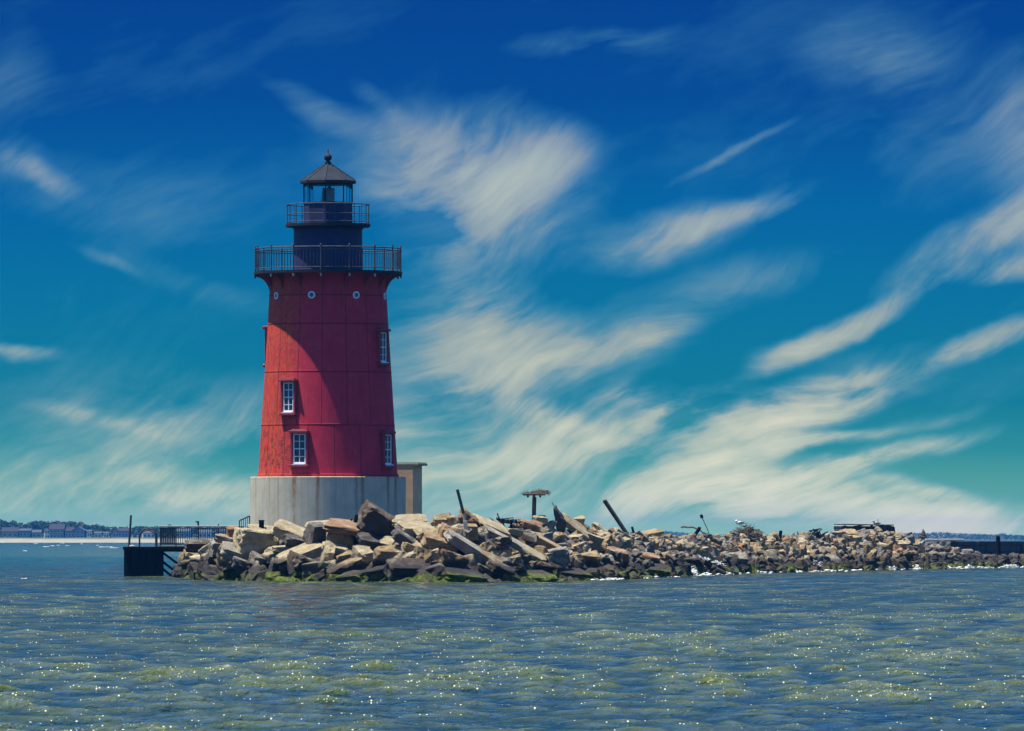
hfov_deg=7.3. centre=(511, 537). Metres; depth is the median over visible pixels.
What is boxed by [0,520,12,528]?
tree
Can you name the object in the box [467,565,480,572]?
boulder
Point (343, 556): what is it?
stone block
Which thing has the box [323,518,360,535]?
stone slab
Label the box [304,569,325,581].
stone block
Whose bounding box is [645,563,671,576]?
boulder
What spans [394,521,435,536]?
stone slab
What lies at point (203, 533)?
cottage
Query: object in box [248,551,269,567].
stone slab
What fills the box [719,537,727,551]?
stone block
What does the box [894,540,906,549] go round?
stone block
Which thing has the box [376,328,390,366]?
window frame
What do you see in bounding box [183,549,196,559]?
wedge stone
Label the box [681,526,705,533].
driftwood branch
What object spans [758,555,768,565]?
stone block
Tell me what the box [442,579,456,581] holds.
stone block
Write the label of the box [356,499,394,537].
stone block
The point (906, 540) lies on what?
stone slab
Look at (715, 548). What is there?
stone block
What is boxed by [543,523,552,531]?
stone block
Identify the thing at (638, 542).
stone block
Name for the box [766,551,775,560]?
boulder
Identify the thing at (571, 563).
boulder
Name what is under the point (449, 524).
wedge stone
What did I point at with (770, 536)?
stone block
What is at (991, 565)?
boulder
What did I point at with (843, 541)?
stone block
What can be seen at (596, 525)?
wedge stone
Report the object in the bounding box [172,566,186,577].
stone block
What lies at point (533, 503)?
nest platform
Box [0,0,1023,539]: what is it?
sky
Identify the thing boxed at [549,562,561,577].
stone block
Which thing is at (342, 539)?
stone block
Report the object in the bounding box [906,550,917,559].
boulder
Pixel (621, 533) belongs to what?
stone block
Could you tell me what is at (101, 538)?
dune ground
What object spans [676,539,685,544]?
boulder
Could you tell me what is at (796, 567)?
stone block
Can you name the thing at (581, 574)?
boulder
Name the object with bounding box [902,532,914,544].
stone block
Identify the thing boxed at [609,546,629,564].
boulder
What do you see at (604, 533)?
boulder
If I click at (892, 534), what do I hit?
stone block
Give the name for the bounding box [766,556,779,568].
stone block
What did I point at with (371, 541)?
wedge stone
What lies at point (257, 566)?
stone block
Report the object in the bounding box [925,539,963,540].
capstone
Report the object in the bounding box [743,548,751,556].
wedge stone
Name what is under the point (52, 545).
whitecap foam
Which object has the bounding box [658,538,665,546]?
boulder
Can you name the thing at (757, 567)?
stone block
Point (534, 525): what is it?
boulder
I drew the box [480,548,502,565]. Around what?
stone block
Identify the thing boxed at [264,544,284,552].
boulder
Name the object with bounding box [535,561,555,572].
boulder
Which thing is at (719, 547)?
stone block
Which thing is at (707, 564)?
boulder
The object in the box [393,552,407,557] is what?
boulder
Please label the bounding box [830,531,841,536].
stone block
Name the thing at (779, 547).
stone slab
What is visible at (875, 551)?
boulder
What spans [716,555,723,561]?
boulder
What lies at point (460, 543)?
stone slab
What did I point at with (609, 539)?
stone slab
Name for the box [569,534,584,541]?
stone block
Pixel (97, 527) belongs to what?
tree
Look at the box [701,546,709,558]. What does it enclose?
stone block
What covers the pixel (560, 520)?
wedge stone
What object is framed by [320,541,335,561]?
boulder
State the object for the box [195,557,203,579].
stone block
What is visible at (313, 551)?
stone slab
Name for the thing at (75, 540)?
beach
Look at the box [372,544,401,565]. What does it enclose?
boulder
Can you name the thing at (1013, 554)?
stone block
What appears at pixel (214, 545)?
stone block
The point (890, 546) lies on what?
boulder
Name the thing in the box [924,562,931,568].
stone block
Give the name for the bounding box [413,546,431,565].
stone block
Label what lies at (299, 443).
window frame
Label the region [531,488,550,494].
stick nest
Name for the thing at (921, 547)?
stone block
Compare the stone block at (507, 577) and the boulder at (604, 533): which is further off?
the boulder at (604, 533)
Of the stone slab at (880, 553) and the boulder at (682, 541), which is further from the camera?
the stone slab at (880, 553)
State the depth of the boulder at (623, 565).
398.35 m
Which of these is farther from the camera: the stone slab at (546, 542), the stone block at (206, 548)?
the stone block at (206, 548)
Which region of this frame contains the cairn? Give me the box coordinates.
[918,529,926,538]
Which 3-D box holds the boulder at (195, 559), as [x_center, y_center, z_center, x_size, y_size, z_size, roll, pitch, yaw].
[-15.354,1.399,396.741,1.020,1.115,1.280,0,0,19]
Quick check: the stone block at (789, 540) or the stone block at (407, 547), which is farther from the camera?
the stone block at (789, 540)
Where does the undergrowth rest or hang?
on the dune ground at (101, 538)
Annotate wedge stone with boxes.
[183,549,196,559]
[356,532,381,548]
[413,527,436,540]
[445,523,468,538]
[457,508,479,526]
[487,579,502,582]
[553,505,566,532]
[591,522,608,532]
[631,550,642,557]
[654,540,658,549]
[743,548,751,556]
[753,544,767,556]
[794,558,808,571]
[798,537,808,544]
[852,535,862,543]
[895,548,902,557]
[960,558,968,567]
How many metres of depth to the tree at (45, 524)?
3703.46 m
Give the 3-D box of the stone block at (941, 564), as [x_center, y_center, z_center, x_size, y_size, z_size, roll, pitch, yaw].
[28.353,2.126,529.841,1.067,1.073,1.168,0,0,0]
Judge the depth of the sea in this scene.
141.25 m
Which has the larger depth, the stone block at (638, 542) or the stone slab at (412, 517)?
the stone block at (638, 542)
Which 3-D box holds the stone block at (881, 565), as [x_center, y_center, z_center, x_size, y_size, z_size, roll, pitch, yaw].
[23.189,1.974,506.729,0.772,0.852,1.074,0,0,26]
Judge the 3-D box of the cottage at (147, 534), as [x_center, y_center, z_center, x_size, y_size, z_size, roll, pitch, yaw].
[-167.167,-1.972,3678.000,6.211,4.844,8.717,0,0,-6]
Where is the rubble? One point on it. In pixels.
(815, 547)
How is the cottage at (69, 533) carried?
on the dune ground at (101, 538)
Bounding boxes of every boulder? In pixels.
[190,557,199,562]
[221,568,233,578]
[227,574,238,579]
[231,556,251,572]
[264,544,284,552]
[265,571,286,580]
[287,575,298,580]
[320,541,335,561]
[351,545,372,564]
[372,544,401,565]
[379,536,394,545]
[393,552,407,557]
[404,551,415,557]
[430,512,450,525]
[438,549,469,568]
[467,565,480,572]
[479,542,493,551]
[508,554,527,573]
[518,518,542,531]
[525,570,557,581]
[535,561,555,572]
[541,552,553,561]
[548,520,557,528]
[560,568,593,580]
[567,556,574,568]
[581,568,598,578]
[596,530,610,535]
[599,543,608,552]
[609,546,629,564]
[614,568,619,576]
[620,558,626,567]
[625,567,640,575]
[633,531,648,541]
[641,528,664,537]
[644,541,654,553]
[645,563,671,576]
[647,537,654,543]
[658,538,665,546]
[660,551,673,561]
[675,566,683,575]
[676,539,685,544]
[677,543,683,550]
[687,536,697,543]
[703,559,711,569]
[705,533,722,545]
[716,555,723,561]
[716,562,725,570]
[720,551,731,561]
[729,551,748,564]
[731,531,739,536]
[753,546,763,555]
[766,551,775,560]
[816,554,824,561]
[821,536,829,543]
[851,550,861,559]
[857,528,868,541]
[866,552,874,559]
[870,549,877,556]
[879,553,891,566]
[888,541,892,550]
[896,557,905,568]
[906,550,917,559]
[906,561,912,568]
[928,550,939,557]
[948,564,957,568]
[951,554,957,560]
[985,562,995,567]
[1001,558,1010,564]
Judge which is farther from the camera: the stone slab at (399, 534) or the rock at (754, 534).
the rock at (754, 534)
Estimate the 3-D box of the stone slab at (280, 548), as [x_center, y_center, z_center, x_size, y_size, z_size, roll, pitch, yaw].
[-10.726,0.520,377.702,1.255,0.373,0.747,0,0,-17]
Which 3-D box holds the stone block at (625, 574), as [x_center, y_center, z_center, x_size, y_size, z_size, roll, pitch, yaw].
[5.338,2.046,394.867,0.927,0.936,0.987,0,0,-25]
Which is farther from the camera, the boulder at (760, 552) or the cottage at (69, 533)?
the cottage at (69, 533)
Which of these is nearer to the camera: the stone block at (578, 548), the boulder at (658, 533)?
the stone block at (578, 548)
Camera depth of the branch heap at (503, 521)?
379.76 m
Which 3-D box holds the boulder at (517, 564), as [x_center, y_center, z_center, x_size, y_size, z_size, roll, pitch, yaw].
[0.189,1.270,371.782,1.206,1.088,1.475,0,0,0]
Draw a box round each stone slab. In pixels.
[180,560,189,569]
[185,539,211,552]
[188,562,198,579]
[200,565,222,579]
[214,534,232,543]
[220,541,248,560]
[247,524,273,529]
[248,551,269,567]
[262,551,278,562]
[270,519,304,539]
[272,545,290,552]
[276,542,321,571]
[283,534,304,547]
[304,520,328,528]
[321,541,347,554]
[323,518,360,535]
[326,557,366,577]
[353,565,385,581]
[384,557,427,580]
[391,525,417,544]
[392,514,427,525]
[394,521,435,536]
[420,530,458,552]
[441,567,487,582]
[443,528,482,563]
[472,513,510,536]
[477,563,492,576]
[478,532,486,543]
[480,525,523,551]
[489,537,511,550]
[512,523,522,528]
[514,538,546,562]
[531,561,540,569]
[532,515,547,522]
[532,531,559,549]
[562,513,588,540]
[602,534,614,545]
[620,538,632,548]
[641,551,660,563]
[643,559,651,568]
[773,545,782,549]
[777,566,786,572]
[875,549,884,560]
[877,542,888,550]
[902,537,910,545]
[903,549,909,556]
[924,542,934,551]
[965,556,975,562]
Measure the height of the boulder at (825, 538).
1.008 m
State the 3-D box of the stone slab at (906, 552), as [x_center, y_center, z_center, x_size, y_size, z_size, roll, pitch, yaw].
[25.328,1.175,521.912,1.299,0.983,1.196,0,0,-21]
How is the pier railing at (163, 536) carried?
on the landing pier
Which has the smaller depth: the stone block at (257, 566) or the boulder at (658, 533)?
the stone block at (257, 566)
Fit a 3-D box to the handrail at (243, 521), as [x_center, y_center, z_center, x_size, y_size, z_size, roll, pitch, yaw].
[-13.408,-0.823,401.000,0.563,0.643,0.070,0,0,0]
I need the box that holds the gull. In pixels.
[735,520,743,525]
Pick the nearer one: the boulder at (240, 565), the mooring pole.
the mooring pole
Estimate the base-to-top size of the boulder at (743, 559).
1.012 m
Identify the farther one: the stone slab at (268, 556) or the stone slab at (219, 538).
the stone slab at (219, 538)
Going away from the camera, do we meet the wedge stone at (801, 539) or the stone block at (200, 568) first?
the stone block at (200, 568)
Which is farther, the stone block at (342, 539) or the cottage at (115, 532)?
the cottage at (115, 532)
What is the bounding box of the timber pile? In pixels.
[603,500,629,534]
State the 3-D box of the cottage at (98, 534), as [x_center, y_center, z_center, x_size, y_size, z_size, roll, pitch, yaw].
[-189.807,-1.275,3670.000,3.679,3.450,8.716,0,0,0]
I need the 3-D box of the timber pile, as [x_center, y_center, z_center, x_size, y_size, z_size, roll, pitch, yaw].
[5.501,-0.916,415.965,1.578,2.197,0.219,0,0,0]
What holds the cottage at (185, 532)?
on the dune ground at (101, 538)
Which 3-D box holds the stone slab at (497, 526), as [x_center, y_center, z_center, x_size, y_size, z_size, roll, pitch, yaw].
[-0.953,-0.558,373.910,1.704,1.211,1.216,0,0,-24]
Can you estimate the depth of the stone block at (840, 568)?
490.49 m
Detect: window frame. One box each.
[262,326,267,366]
[279,378,297,416]
[289,429,309,468]
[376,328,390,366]
[380,430,395,469]
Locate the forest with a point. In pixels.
(979, 536)
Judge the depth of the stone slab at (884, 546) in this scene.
513.88 m
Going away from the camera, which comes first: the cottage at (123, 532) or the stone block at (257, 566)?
the stone block at (257, 566)
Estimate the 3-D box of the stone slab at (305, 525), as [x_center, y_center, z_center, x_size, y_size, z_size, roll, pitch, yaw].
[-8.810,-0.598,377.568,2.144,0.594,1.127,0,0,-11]
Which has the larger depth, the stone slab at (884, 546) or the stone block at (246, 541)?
the stone slab at (884, 546)
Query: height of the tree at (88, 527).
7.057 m
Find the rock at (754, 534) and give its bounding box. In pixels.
[730,522,764,538]
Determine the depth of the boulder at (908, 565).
518.77 m
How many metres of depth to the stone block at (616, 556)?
397.97 m
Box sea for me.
[0,540,1023,730]
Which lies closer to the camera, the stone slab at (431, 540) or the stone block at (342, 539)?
the stone slab at (431, 540)
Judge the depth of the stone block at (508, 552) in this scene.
371.86 m
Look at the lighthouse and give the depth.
396.65 m
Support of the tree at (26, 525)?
on the dune ground at (101, 538)
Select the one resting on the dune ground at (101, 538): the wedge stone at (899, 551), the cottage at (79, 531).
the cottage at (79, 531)
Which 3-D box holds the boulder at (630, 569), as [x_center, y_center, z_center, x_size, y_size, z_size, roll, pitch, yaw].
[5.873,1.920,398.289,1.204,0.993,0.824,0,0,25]
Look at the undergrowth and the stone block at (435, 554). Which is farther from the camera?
the undergrowth
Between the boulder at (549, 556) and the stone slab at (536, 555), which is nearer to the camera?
the stone slab at (536, 555)
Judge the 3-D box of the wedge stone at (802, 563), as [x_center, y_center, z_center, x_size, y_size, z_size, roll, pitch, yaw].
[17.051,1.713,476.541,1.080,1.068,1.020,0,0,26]
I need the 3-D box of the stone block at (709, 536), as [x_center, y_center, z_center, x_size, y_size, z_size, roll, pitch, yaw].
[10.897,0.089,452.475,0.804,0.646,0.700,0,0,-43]
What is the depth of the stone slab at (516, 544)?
372.83 m
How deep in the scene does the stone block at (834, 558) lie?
492.11 m
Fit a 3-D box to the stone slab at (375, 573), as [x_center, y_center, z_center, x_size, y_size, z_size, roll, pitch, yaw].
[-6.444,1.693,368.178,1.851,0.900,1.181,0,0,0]
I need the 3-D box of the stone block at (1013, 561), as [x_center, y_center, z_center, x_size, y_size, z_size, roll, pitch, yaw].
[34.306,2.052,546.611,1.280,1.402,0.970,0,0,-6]
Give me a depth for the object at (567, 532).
376.09 m
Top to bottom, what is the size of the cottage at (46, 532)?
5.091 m
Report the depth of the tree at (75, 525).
3700.10 m
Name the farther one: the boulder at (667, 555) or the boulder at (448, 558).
the boulder at (667, 555)
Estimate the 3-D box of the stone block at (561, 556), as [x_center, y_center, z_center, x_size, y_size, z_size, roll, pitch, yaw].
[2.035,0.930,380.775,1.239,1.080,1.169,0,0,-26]
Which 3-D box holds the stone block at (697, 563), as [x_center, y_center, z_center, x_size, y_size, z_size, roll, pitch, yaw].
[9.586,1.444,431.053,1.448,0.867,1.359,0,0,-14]
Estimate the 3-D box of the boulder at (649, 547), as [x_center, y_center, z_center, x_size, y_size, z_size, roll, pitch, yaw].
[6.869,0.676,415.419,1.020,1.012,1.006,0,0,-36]
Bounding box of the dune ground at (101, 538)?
[0,537,213,538]
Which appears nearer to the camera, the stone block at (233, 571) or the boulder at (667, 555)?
the stone block at (233, 571)
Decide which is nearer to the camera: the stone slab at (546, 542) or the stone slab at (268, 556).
the stone slab at (268, 556)
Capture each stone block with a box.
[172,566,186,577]
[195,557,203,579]
[198,543,210,556]
[203,551,216,567]
[210,541,220,554]
[214,544,230,569]
[226,526,238,537]
[229,561,236,574]
[233,527,277,556]
[244,560,267,580]
[268,558,285,573]
[286,550,319,577]
[301,560,336,581]
[302,522,326,543]
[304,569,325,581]
[326,532,353,548]
[335,570,374,581]
[336,550,351,562]
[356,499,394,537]
[395,577,407,581]
[401,542,422,552]
[412,570,437,581]
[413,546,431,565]
[416,563,445,579]
[431,548,439,561]
[439,522,457,539]
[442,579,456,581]
[446,515,457,524]
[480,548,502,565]
[484,559,515,578]
[500,549,511,556]
[502,573,520,581]
[520,576,532,581]
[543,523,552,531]
[548,546,569,565]
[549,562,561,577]
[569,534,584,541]
[572,541,588,552]
[579,550,600,567]
[587,532,604,552]
[612,552,620,562]
[613,527,631,537]
[618,570,629,579]
[635,540,645,546]
[668,538,676,544]
[677,564,693,575]
[684,557,704,572]
[687,544,700,554]
[690,549,701,557]
[697,538,708,546]
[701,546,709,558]
[703,534,712,539]
[711,542,722,552]
[711,545,717,554]
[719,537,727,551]
[737,567,745,573]
[740,564,748,572]
[749,558,760,571]
[749,567,757,572]
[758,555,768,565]
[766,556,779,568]
[767,534,775,542]
[781,542,789,552]
[783,537,793,542]
[786,561,801,570]
[787,567,795,572]
[790,547,798,555]
[799,544,806,554]
[825,553,840,562]
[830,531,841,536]
[833,538,847,550]
[836,566,846,570]
[856,560,862,566]
[864,565,875,569]
[866,535,876,547]
[868,560,877,567]
[877,562,885,569]
[883,531,895,542]
[884,550,892,557]
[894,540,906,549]
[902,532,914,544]
[917,542,924,553]
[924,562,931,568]
[934,562,947,568]
[939,540,950,549]
[1009,552,1019,558]
[1010,558,1021,566]
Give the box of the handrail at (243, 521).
[239,516,249,527]
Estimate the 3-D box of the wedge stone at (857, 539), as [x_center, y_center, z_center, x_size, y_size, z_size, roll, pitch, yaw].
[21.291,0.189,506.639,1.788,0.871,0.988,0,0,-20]
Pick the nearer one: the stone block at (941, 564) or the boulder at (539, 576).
the boulder at (539, 576)
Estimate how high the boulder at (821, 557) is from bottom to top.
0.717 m
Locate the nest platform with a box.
[523,493,544,514]
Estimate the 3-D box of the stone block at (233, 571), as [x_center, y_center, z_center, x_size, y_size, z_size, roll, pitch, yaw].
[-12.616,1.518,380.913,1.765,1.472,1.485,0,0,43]
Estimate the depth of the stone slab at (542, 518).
386.82 m
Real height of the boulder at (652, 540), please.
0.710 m
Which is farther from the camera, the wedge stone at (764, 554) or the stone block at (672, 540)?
the wedge stone at (764, 554)
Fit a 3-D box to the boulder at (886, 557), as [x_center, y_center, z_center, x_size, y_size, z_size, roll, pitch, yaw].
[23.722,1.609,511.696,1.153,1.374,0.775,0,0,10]
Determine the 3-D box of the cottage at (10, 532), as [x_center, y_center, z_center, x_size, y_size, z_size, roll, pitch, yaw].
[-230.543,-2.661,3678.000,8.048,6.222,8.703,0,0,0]
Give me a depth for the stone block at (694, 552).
437.46 m
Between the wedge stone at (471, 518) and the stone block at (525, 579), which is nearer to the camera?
the stone block at (525, 579)
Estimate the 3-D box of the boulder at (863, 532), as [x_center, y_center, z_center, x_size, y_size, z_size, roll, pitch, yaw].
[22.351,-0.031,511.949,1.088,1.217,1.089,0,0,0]
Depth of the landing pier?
419.96 m
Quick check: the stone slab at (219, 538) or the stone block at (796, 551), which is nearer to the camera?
the stone slab at (219, 538)
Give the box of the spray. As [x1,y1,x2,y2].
[691,556,822,575]
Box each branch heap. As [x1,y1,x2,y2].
[490,513,521,526]
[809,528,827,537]
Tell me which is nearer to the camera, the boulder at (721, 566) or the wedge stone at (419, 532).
the wedge stone at (419, 532)
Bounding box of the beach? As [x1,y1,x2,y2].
[0,539,213,542]
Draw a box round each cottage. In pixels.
[1,525,18,537]
[19,527,31,537]
[31,530,41,537]
[43,528,49,537]
[49,522,65,537]
[64,527,74,537]
[71,525,85,537]
[86,530,91,537]
[94,531,101,537]
[102,532,109,537]
[112,528,117,537]
[117,526,131,536]
[142,531,154,537]
[177,527,190,537]
[199,528,212,537]
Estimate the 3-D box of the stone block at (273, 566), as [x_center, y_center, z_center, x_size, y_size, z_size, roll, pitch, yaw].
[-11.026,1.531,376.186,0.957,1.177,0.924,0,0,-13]
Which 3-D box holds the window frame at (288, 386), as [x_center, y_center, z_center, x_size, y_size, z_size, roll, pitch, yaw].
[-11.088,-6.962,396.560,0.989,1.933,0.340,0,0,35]
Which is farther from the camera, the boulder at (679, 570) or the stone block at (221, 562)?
the boulder at (679, 570)
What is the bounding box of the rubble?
[173,515,1023,582]
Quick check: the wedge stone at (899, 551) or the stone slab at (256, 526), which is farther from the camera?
the wedge stone at (899, 551)
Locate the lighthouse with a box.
[250,150,405,527]
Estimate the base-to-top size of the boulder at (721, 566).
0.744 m
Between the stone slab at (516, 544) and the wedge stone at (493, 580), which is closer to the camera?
the wedge stone at (493, 580)
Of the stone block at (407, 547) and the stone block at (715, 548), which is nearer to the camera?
the stone block at (407, 547)
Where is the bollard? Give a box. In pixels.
[258,520,264,527]
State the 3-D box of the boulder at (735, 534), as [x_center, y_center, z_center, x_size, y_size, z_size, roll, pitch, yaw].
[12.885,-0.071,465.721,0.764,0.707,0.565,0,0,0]
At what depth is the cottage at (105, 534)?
3666.03 m
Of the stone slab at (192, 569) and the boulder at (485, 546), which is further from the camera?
the stone slab at (192, 569)
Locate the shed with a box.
[397,462,426,513]
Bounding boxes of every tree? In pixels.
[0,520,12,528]
[22,524,31,527]
[30,521,38,529]
[38,522,48,534]
[71,523,80,527]
[83,524,94,532]
[95,524,106,531]
[137,526,148,533]
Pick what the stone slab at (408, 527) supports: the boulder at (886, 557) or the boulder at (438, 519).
the boulder at (438, 519)
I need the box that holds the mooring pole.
[456,489,465,520]
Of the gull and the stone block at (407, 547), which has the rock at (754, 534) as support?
the gull
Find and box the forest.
[628,531,1023,539]
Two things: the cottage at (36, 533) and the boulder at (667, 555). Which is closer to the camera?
the boulder at (667, 555)
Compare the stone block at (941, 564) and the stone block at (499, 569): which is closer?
the stone block at (499, 569)
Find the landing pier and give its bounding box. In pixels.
[123,515,184,575]
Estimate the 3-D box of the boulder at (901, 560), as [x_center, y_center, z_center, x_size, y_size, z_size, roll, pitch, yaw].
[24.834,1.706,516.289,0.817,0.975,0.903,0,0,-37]
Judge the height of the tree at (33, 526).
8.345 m
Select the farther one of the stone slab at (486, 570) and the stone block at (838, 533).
the stone block at (838, 533)
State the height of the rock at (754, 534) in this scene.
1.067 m
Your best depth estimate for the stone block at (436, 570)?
365.29 m
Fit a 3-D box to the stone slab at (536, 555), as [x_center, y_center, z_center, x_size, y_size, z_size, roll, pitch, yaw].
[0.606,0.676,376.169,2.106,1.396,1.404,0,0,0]
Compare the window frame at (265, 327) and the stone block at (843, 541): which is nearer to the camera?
the window frame at (265, 327)
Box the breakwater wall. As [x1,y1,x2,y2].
[924,541,1023,555]
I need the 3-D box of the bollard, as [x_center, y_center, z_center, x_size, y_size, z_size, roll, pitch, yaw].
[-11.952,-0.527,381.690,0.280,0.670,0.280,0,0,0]
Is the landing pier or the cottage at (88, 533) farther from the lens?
the cottage at (88, 533)
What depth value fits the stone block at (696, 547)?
439.30 m
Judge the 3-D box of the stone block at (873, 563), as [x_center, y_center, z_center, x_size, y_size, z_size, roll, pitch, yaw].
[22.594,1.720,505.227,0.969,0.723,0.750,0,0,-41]
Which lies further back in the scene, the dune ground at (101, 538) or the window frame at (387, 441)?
the dune ground at (101, 538)
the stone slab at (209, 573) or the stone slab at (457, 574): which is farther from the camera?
the stone slab at (209, 573)
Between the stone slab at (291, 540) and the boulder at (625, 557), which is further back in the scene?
the boulder at (625, 557)
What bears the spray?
on the sea
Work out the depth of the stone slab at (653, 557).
410.32 m
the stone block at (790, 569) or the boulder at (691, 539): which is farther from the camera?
the stone block at (790, 569)
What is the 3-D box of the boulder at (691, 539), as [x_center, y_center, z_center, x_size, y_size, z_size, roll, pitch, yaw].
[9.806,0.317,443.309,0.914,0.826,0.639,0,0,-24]
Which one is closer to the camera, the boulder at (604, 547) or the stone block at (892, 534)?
the boulder at (604, 547)
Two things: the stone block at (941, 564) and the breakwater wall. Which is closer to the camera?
the stone block at (941, 564)
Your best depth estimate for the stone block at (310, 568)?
371.83 m
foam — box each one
[1,542,116,578]
[591,564,1023,579]
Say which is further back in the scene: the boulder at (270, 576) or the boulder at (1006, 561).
the boulder at (1006, 561)
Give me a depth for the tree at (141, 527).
3703.04 m
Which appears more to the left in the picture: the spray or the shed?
the shed
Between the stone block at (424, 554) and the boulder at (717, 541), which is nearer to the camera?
the stone block at (424, 554)
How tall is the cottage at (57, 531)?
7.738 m
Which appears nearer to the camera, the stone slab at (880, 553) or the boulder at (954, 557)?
the stone slab at (880, 553)
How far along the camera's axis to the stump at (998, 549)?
554.07 m
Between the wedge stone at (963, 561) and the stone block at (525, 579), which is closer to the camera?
the stone block at (525, 579)
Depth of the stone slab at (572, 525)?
393.33 m
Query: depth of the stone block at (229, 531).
384.20 m
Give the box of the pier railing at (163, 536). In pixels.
[159,521,242,545]
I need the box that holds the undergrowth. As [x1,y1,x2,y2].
[0,528,219,537]
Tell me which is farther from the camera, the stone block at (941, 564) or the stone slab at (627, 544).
the stone block at (941, 564)
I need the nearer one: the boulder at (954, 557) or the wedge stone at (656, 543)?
the wedge stone at (656, 543)
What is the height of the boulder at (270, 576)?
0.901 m
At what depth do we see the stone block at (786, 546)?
479.00 m
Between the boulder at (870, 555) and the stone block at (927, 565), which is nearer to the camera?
the boulder at (870, 555)
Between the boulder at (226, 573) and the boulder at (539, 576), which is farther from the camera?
the boulder at (226, 573)
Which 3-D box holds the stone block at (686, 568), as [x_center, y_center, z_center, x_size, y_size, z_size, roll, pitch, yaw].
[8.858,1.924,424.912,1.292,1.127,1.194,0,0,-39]
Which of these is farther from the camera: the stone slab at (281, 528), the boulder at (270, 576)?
the stone slab at (281, 528)
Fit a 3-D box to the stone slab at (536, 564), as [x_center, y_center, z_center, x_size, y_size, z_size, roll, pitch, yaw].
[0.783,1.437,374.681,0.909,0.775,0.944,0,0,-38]
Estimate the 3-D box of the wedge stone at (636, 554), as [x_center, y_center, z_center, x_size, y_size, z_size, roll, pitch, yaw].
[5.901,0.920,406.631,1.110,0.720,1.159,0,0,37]
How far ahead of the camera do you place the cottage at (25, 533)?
3674.01 m
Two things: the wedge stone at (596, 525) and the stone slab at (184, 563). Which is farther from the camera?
the wedge stone at (596, 525)
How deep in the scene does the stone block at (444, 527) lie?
369.36 m
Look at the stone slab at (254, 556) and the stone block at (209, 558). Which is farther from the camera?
the stone block at (209, 558)
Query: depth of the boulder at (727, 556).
449.92 m
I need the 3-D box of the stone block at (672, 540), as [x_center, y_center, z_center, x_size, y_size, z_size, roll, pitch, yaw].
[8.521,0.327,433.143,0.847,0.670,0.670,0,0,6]

